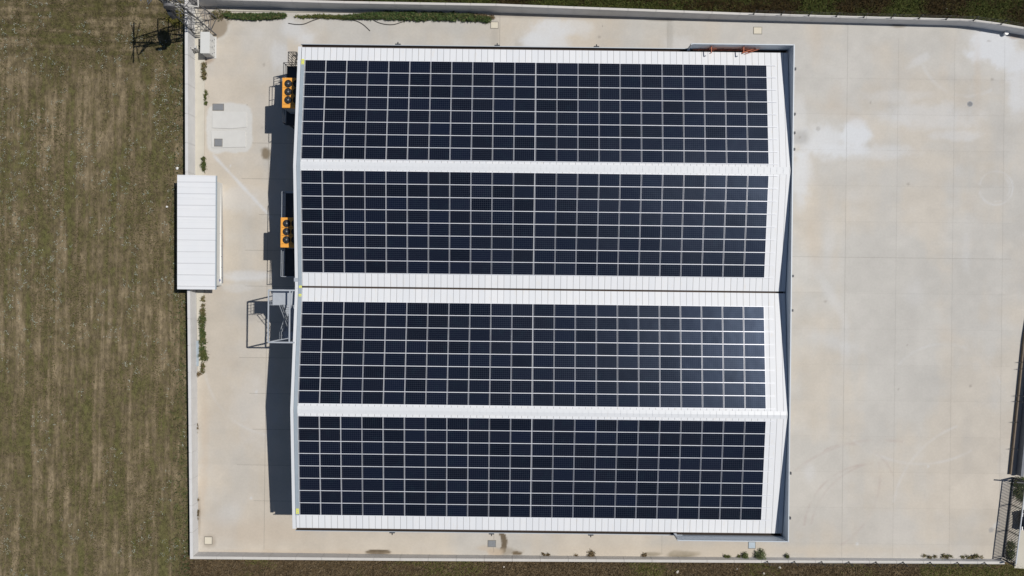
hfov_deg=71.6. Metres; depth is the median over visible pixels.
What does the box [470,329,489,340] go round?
solar panel
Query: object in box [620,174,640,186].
solar panel
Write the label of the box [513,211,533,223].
solar panel
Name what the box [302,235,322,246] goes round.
solar panel
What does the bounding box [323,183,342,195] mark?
solar panel
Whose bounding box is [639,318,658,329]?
solar panel
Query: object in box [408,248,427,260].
solar panel
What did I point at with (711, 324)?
solar panel
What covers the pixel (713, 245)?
solar panel
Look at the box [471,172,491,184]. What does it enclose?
solar panel
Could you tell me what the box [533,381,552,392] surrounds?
solar panel
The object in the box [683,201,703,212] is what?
solar panel
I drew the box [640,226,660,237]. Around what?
solar panel
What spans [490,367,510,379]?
solar panel
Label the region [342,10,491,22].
creeping plants
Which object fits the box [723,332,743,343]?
solar panel
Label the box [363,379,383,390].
solar panel
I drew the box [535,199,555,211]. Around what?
solar panel
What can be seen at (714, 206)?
solar panel
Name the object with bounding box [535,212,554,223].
solar panel
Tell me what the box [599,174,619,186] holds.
solar panel
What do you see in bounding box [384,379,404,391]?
solar panel
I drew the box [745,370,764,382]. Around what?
solar panel
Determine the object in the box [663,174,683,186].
solar panel
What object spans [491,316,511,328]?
solar panel
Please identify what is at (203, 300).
weed
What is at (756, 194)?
solar panel
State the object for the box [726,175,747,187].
solar panel
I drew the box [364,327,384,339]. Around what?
solar panel
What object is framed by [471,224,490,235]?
solar panel
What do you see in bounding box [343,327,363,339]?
solar panel
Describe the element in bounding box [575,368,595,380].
solar panel
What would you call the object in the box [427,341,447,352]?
solar panel
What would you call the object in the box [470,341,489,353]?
solar panel
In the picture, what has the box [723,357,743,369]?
solar panel
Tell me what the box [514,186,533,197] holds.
solar panel
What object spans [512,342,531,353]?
solar panel
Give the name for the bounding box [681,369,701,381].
solar panel
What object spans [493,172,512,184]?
solar panel
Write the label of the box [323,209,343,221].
solar panel
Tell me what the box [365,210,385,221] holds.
solar panel
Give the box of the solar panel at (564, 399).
[554,394,574,406]
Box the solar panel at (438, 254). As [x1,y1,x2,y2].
[429,249,448,260]
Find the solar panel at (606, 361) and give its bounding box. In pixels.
[597,356,616,367]
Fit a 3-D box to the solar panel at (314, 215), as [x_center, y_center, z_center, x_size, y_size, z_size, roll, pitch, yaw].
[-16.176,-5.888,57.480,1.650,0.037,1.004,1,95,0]
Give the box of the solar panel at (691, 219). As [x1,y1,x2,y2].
[683,213,703,225]
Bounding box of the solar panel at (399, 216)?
[387,210,406,222]
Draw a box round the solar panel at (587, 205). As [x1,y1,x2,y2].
[577,199,597,211]
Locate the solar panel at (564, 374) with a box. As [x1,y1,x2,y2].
[554,368,574,380]
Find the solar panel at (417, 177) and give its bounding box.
[408,171,427,183]
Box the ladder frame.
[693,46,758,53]
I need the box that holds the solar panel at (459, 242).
[450,236,469,248]
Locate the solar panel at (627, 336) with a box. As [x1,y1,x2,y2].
[618,330,637,342]
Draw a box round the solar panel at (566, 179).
[557,173,576,185]
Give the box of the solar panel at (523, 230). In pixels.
[513,224,533,236]
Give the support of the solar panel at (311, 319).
on the mounting rail at (543, 316)
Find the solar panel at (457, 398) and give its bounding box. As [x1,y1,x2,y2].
[447,392,467,404]
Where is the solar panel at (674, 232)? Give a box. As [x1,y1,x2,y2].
[661,226,681,238]
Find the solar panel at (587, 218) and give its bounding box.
[577,212,597,224]
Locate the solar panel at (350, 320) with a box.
[344,314,363,326]
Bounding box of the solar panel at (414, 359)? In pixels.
[406,353,426,365]
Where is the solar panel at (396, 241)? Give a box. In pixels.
[387,236,406,247]
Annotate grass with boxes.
[0,0,189,575]
[166,0,190,575]
[187,559,1023,575]
[325,0,1023,26]
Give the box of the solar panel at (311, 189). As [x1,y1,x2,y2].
[301,183,321,195]
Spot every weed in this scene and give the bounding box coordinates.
[197,313,206,330]
[198,336,206,354]
[198,349,209,362]
[199,307,205,318]
[199,329,205,338]
[200,61,207,79]
[200,156,206,171]
[200,295,205,307]
[200,362,204,374]
[203,89,207,105]
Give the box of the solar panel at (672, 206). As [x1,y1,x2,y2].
[662,200,682,212]
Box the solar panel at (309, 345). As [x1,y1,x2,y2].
[301,339,320,351]
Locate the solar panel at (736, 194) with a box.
[726,188,746,200]
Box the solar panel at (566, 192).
[556,186,576,198]
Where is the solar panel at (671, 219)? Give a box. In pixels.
[662,213,681,225]
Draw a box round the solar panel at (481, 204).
[471,198,491,210]
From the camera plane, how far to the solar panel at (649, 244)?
57.65 m
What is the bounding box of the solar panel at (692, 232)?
[682,226,702,238]
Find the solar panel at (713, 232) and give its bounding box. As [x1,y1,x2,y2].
[703,226,723,238]
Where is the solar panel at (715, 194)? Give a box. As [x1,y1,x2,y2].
[705,188,725,200]
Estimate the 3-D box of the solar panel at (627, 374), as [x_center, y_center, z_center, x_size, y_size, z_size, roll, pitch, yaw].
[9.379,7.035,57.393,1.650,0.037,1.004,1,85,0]
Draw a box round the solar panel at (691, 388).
[681,382,701,394]
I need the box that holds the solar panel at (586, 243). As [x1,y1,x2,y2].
[577,238,596,249]
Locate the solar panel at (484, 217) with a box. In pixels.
[471,211,491,223]
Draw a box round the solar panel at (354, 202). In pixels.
[344,197,364,208]
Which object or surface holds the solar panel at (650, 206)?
on the mounting rail at (541, 211)
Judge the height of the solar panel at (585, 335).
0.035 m
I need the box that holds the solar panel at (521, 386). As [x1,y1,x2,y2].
[511,380,531,392]
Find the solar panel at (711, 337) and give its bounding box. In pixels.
[702,331,722,343]
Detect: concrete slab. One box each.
[211,130,245,147]
[212,111,246,128]
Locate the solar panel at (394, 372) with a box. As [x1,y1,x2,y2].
[384,366,404,378]
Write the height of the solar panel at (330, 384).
0.036 m
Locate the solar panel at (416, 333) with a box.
[407,328,426,339]
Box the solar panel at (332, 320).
[323,314,342,326]
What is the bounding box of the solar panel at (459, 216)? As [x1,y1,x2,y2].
[450,211,469,222]
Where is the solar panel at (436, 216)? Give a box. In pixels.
[429,210,448,222]
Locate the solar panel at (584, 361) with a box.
[575,355,595,367]
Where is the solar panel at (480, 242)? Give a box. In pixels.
[471,236,490,248]
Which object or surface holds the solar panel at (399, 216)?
on the mounting rail at (539, 224)
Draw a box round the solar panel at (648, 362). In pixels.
[639,356,658,368]
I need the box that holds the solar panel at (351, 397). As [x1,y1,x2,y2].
[341,391,361,403]
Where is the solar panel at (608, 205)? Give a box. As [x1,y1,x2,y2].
[598,200,618,211]
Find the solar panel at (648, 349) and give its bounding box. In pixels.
[639,343,658,355]
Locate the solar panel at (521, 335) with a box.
[512,329,531,341]
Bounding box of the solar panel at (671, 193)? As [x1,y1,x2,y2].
[662,187,682,199]
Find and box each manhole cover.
[204,536,211,544]
[488,540,495,546]
[490,22,497,28]
[748,542,755,548]
[753,27,761,33]
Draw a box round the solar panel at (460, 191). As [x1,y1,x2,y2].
[450,185,470,197]
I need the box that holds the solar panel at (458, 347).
[448,341,468,353]
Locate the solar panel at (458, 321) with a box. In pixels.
[449,316,468,327]
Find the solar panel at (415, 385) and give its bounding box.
[405,379,425,391]
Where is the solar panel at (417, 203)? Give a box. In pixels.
[408,197,427,209]
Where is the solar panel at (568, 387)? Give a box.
[554,381,574,393]
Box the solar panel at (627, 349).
[618,343,637,355]
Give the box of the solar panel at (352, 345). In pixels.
[343,340,363,352]
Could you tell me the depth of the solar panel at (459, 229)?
57.56 m
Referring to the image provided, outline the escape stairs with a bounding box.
[267,289,294,342]
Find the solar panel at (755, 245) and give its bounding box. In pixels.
[745,240,765,251]
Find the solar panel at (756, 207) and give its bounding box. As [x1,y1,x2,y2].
[747,201,767,213]
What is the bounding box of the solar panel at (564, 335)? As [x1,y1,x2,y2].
[554,330,574,341]
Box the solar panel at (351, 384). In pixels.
[342,378,361,390]
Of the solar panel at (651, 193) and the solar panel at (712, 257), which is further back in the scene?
the solar panel at (712, 257)
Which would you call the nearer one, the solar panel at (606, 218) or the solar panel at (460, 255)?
the solar panel at (606, 218)
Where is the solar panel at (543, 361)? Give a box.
[533,355,553,367]
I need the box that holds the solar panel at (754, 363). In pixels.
[744,357,764,369]
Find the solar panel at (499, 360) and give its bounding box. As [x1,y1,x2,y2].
[491,354,510,366]
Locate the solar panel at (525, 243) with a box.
[513,237,533,249]
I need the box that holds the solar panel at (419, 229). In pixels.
[408,223,427,235]
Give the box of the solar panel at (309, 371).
[300,365,320,377]
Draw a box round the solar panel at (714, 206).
[704,201,724,213]
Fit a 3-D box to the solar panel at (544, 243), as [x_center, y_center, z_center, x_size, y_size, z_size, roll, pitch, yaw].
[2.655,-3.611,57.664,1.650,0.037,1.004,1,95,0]
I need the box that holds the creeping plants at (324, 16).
[294,13,346,20]
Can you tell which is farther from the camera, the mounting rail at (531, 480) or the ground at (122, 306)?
the ground at (122, 306)
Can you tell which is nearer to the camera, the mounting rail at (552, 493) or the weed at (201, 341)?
the mounting rail at (552, 493)
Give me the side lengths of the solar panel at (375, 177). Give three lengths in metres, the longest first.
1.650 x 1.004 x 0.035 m
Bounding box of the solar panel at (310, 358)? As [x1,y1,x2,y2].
[300,352,320,364]
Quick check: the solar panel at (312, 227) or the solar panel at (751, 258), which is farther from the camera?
the solar panel at (751, 258)
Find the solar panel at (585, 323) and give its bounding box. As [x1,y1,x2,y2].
[576,317,595,329]
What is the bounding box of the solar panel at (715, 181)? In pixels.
[705,175,725,187]
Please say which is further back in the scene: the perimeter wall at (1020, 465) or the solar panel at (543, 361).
the perimeter wall at (1020, 465)
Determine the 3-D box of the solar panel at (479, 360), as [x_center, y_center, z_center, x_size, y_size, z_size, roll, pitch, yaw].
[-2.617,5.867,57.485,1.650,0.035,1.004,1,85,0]
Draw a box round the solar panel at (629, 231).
[619,225,639,237]
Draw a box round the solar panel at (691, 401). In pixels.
[681,395,701,407]
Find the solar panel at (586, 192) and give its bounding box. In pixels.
[578,186,597,198]
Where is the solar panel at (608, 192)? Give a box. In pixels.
[599,187,619,198]
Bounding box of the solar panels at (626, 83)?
[298,60,768,519]
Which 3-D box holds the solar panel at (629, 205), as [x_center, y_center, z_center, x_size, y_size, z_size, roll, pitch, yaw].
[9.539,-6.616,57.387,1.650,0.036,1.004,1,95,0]
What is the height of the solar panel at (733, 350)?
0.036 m
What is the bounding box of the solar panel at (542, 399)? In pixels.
[533,393,552,405]
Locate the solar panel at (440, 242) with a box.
[429,236,448,248]
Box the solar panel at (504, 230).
[492,224,512,236]
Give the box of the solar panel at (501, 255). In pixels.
[492,249,511,261]
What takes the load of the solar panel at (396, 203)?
on the mounting rail at (541, 211)
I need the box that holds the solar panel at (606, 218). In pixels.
[598,212,618,224]
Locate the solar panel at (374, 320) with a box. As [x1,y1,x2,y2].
[365,315,384,326]
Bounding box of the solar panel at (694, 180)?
[684,175,704,186]
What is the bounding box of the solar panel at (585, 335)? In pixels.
[576,330,595,341]
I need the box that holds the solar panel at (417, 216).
[408,210,427,222]
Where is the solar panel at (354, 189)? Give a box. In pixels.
[344,184,364,195]
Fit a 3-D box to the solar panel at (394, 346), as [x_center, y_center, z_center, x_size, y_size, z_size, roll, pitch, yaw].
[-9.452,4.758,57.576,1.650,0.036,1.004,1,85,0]
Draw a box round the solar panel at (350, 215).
[344,209,364,221]
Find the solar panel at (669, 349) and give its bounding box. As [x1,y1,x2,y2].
[660,344,679,355]
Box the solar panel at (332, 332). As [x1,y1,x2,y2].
[322,327,342,338]
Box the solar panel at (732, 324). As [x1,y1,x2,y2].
[723,319,742,330]
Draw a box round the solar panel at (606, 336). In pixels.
[597,330,616,342]
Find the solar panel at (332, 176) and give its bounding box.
[323,170,342,182]
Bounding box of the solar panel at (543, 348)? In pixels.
[533,342,553,354]
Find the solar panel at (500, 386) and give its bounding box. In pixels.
[490,380,510,392]
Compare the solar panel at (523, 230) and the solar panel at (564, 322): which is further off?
the solar panel at (564, 322)
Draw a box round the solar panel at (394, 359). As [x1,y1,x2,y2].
[385,353,404,365]
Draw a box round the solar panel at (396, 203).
[386,197,406,209]
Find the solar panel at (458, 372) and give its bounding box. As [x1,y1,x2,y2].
[448,367,468,378]
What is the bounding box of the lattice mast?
[140,0,216,34]
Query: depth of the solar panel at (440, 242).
57.66 m
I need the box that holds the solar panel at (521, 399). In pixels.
[511,393,531,405]
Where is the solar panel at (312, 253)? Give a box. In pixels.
[302,247,322,259]
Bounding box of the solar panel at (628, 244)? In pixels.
[619,238,638,250]
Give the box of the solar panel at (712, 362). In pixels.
[702,357,722,369]
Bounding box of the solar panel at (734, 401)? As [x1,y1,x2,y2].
[724,396,744,408]
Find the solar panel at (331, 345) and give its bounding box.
[322,340,342,351]
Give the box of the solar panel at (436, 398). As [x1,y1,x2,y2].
[426,392,446,404]
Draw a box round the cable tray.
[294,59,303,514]
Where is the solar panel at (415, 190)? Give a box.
[408,184,427,196]
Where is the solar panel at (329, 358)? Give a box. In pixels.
[321,352,341,364]
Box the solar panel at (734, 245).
[724,239,744,251]
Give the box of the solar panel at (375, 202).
[365,197,385,209]
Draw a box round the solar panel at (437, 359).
[427,354,447,365]
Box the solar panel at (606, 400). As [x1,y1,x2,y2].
[597,394,616,406]
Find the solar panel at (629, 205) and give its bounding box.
[620,200,639,212]
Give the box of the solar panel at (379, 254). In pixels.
[366,248,385,260]
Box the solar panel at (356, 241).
[344,235,364,247]
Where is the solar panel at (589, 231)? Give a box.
[577,225,596,237]
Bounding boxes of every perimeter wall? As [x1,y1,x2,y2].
[185,0,197,558]
[192,0,1023,35]
[193,552,1004,563]
[1009,331,1023,474]
[1016,393,1023,476]
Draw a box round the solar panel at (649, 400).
[639,395,659,407]
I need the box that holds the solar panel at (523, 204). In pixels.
[514,199,533,210]
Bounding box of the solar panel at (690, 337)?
[681,331,700,343]
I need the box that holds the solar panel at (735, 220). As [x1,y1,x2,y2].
[725,214,745,226]
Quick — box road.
[1014,505,1023,568]
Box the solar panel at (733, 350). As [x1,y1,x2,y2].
[723,344,743,356]
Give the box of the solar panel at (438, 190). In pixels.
[429,185,448,196]
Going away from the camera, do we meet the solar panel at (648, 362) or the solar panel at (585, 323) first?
the solar panel at (648, 362)
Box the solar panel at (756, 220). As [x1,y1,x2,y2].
[746,214,766,226]
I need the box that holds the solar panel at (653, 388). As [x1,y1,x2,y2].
[639,382,659,394]
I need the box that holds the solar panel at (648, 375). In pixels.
[639,369,659,381]
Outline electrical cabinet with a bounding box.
[200,32,216,58]
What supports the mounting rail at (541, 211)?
on the warehouse
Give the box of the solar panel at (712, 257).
[702,252,722,264]
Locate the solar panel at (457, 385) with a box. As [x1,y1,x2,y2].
[448,380,467,391]
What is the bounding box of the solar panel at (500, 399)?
[490,393,510,405]
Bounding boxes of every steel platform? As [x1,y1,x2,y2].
[281,191,294,276]
[283,52,297,129]
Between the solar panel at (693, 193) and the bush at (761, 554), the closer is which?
the solar panel at (693, 193)
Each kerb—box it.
[195,7,205,372]
[210,6,489,14]
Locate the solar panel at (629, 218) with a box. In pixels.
[619,213,639,224]
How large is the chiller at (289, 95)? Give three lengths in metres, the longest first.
2.510 x 2.240 x 1.640 m
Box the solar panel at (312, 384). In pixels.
[299,378,319,390]
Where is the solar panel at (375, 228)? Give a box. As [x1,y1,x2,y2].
[365,222,385,234]
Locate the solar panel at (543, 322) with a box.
[534,317,553,328]
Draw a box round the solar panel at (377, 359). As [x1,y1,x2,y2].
[364,353,383,365]
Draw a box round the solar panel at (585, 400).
[575,394,595,406]
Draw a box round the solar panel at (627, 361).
[618,356,637,368]
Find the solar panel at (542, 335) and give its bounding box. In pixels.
[533,329,553,341]
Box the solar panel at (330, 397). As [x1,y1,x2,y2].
[320,391,340,403]
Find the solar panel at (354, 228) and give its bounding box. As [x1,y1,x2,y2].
[344,222,364,234]
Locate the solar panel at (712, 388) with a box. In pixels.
[703,383,722,394]
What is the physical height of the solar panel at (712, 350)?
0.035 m
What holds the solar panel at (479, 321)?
on the mounting rail at (543, 316)
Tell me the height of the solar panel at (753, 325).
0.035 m
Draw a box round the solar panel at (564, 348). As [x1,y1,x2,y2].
[554,342,574,354]
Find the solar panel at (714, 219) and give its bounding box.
[704,214,724,225]
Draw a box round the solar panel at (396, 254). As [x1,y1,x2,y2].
[387,248,406,260]
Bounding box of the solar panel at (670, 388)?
[660,382,680,394]
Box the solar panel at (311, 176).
[301,170,321,182]
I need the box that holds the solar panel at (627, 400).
[618,394,637,406]
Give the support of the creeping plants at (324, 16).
on the yard pavement
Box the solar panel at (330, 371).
[321,365,341,377]
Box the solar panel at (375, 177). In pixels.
[365,171,385,183]
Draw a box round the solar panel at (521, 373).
[512,367,531,379]
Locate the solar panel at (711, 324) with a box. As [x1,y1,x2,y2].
[702,319,721,330]
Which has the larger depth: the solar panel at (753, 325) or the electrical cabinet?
the electrical cabinet
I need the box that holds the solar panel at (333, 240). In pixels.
[323,235,343,246]
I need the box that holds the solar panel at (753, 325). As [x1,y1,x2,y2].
[744,319,763,331]
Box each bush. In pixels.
[164,8,183,28]
[207,6,230,20]
[587,551,594,556]
[742,551,748,558]
[754,548,766,564]
[923,554,937,558]
[940,553,952,558]
[961,554,983,558]
[1006,539,1015,559]
[1010,476,1023,503]
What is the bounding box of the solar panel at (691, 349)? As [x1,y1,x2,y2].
[681,344,701,355]
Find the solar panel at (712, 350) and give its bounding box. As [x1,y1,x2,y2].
[702,344,722,356]
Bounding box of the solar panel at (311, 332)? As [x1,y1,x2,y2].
[301,327,321,338]
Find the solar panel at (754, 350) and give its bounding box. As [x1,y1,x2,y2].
[744,345,764,356]
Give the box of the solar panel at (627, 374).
[618,369,637,380]
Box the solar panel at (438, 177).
[429,172,448,184]
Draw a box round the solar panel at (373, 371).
[363,366,383,377]
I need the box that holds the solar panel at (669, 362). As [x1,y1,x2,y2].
[660,356,680,368]
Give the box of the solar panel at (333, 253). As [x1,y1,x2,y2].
[323,248,343,259]
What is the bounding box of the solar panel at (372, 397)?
[362,391,382,403]
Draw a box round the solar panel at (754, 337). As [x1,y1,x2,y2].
[744,332,764,343]
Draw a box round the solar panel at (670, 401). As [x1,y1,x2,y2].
[660,395,680,407]
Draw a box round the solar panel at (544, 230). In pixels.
[535,224,554,236]
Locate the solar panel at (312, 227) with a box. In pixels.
[302,222,322,233]
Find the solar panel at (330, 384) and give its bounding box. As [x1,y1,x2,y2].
[320,378,340,390]
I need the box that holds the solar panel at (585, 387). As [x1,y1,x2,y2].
[575,381,595,393]
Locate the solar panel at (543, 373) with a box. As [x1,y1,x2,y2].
[533,368,553,379]
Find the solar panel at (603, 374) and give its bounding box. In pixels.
[597,368,616,380]
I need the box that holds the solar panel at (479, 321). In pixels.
[470,316,490,327]
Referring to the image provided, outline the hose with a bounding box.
[372,19,406,24]
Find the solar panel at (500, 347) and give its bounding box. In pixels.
[491,342,510,353]
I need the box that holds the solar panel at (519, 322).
[512,316,532,328]
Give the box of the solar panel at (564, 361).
[554,355,574,367]
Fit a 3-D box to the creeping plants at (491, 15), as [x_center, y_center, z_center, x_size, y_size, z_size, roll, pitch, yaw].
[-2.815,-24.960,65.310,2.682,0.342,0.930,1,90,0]
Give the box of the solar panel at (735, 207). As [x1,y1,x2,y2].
[725,201,745,213]
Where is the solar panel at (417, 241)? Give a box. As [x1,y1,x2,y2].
[408,236,427,247]
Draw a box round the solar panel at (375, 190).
[365,184,385,196]
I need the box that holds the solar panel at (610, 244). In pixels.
[598,238,617,250]
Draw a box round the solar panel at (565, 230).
[556,225,575,236]
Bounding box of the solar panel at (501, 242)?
[492,237,511,248]
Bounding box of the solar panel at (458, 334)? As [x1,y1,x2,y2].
[449,328,468,340]
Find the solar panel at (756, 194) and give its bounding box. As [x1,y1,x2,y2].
[747,188,767,200]
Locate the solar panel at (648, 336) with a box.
[639,331,658,342]
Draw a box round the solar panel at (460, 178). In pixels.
[450,172,470,184]
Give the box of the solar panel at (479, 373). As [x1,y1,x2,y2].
[469,367,489,379]
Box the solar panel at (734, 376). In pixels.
[724,370,743,382]
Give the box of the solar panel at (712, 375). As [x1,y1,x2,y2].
[702,370,722,381]
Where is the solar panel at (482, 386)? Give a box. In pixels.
[469,380,489,392]
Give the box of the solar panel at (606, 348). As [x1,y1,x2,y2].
[597,343,616,354]
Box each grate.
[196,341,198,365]
[212,104,223,110]
[214,139,222,146]
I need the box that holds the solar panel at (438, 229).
[429,223,448,235]
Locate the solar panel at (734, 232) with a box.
[724,227,744,238]
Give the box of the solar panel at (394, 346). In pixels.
[385,340,405,352]
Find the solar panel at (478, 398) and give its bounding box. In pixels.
[469,393,488,405]
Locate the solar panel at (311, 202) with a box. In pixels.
[302,196,321,208]
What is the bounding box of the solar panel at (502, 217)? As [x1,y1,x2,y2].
[492,211,512,223]
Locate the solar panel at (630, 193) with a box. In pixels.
[620,187,640,199]
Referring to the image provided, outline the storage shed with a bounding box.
[177,175,222,289]
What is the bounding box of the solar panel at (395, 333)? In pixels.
[385,328,405,339]
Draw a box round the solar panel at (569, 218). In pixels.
[556,212,576,224]
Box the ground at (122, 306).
[0,0,1023,575]
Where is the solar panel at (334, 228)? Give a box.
[323,222,343,234]
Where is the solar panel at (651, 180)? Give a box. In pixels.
[642,174,661,186]
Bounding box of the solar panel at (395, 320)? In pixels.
[386,315,405,326]
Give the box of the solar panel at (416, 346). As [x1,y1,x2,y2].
[406,341,426,352]
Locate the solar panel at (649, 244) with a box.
[640,238,659,250]
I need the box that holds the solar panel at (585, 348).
[576,343,595,354]
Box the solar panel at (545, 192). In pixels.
[535,186,555,198]
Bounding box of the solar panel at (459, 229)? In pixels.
[450,223,469,235]
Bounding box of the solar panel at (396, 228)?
[387,223,406,234]
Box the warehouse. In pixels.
[290,42,795,541]
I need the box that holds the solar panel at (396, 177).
[386,171,406,183]
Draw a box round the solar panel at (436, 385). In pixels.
[426,379,446,391]
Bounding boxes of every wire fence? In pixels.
[753,10,1022,26]
[766,561,990,566]
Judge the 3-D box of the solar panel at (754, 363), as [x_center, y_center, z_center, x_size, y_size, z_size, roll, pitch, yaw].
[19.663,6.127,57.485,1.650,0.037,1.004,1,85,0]
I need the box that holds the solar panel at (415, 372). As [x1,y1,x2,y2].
[406,366,425,378]
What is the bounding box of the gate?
[1002,477,1023,565]
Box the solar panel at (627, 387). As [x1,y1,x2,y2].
[618,382,637,393]
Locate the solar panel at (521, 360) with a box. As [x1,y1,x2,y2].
[512,355,531,366]
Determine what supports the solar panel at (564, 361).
on the mounting rail at (532, 354)
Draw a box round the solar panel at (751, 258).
[744,252,764,264]
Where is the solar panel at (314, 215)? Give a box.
[302,209,322,221]
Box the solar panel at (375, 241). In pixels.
[366,235,385,247]
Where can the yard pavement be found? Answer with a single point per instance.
(926, 344)
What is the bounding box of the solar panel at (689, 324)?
[681,318,700,330]
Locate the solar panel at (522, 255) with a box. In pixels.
[513,250,532,261]
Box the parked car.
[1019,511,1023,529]
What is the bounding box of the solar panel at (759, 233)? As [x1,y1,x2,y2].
[746,227,766,239]
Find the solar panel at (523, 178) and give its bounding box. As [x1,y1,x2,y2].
[514,173,533,185]
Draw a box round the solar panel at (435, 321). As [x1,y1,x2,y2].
[428,315,447,327]
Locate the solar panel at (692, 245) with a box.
[682,239,702,251]
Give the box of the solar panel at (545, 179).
[535,173,555,185]
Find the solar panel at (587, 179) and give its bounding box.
[578,173,598,185]
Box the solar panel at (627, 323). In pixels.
[618,318,637,329]
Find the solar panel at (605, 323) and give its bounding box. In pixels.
[597,317,616,329]
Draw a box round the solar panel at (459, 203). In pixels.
[450,198,470,210]
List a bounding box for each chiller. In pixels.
[280,217,293,248]
[282,78,296,113]
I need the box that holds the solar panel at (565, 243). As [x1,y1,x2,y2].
[556,237,575,249]
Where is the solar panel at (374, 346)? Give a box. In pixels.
[364,340,384,352]
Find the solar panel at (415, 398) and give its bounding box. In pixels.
[405,392,425,404]
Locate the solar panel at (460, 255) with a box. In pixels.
[450,249,469,261]
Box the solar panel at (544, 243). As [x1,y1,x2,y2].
[534,237,554,249]
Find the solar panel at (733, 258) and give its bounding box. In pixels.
[723,252,743,264]
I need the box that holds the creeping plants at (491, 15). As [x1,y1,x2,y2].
[469,12,494,19]
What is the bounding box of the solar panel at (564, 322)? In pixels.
[555,317,574,328]
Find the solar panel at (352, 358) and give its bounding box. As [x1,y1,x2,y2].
[342,353,362,364]
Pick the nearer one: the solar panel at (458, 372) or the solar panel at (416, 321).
the solar panel at (458, 372)
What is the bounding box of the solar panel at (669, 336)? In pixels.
[660,331,679,342]
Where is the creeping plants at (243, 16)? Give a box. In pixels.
[222,11,286,21]
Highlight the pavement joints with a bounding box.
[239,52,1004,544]
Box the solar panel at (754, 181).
[748,175,768,187]
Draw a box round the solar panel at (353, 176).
[344,171,363,183]
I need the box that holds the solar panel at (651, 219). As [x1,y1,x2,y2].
[640,213,660,225]
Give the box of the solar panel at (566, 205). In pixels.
[556,199,576,211]
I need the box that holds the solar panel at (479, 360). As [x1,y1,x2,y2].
[469,354,489,366]
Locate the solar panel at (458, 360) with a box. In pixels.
[448,354,468,366]
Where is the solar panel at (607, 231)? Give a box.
[598,225,618,237]
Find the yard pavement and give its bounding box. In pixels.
[196,6,1023,561]
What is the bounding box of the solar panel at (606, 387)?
[597,381,616,393]
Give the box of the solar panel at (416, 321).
[407,315,426,327]
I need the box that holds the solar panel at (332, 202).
[323,196,343,208]
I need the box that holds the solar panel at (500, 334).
[491,329,510,340]
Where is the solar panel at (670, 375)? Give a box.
[660,369,680,381]
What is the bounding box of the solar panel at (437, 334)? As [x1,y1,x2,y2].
[428,328,447,340]
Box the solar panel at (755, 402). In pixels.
[745,396,765,408]
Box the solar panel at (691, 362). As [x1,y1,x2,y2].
[681,357,701,368]
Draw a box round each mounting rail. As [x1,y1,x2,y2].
[298,390,738,395]
[298,403,743,408]
[298,428,773,433]
[298,440,773,446]
[298,453,772,458]
[298,465,742,470]
[299,364,774,370]
[299,377,730,382]
[299,477,771,483]
[299,490,771,495]
[299,502,765,507]
[299,514,769,520]
[301,146,770,151]
[301,208,775,214]
[301,221,745,226]
[301,313,773,319]
[301,326,747,331]
[302,121,755,126]
[302,234,766,239]
[302,259,773,265]
[302,272,749,277]
[303,96,776,102]
[304,72,775,77]
[313,339,773,344]
[314,84,770,89]
[319,416,774,421]
[321,159,777,164]
[322,170,769,175]
[322,183,777,188]
[323,134,777,139]
[323,247,774,252]
[323,301,766,306]
[324,109,776,114]
[332,352,773,357]
[342,196,776,201]
[357,60,775,65]
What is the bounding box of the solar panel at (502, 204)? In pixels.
[492,198,512,210]
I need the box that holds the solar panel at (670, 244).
[661,239,681,250]
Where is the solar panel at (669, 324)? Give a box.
[660,318,679,330]
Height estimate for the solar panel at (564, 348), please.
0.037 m
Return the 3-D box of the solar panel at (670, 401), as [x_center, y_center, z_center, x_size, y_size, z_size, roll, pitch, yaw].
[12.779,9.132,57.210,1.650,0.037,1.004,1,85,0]
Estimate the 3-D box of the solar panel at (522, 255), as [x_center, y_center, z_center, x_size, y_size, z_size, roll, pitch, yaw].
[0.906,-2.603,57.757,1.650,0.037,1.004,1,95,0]
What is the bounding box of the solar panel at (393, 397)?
[384,392,404,404]
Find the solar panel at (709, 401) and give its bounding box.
[703,395,722,407]
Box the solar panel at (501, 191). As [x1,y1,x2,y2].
[492,185,512,197]
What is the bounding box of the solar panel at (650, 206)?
[641,200,661,212]
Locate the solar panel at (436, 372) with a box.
[427,366,446,378]
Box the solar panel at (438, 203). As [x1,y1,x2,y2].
[429,198,448,209]
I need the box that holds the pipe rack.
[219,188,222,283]
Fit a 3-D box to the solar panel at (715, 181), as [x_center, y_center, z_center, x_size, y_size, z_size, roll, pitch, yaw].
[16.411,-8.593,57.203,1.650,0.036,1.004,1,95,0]
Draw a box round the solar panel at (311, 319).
[302,314,321,325]
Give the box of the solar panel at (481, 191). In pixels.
[471,185,491,197]
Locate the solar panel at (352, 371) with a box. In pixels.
[342,365,362,377]
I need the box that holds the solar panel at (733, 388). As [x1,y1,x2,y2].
[724,383,744,395]
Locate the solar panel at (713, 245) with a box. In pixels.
[703,239,723,251]
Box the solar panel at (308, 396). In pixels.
[299,391,319,403]
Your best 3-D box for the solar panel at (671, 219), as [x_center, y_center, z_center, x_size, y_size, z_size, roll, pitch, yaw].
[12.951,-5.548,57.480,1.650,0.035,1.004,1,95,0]
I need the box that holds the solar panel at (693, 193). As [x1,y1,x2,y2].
[684,188,703,199]
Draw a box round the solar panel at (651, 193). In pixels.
[641,187,661,199]
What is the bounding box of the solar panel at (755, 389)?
[745,383,765,395]
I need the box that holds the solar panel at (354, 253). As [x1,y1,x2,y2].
[345,248,364,259]
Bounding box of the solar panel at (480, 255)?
[471,249,490,261]
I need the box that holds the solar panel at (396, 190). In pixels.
[386,184,406,196]
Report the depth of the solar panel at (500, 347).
57.56 m

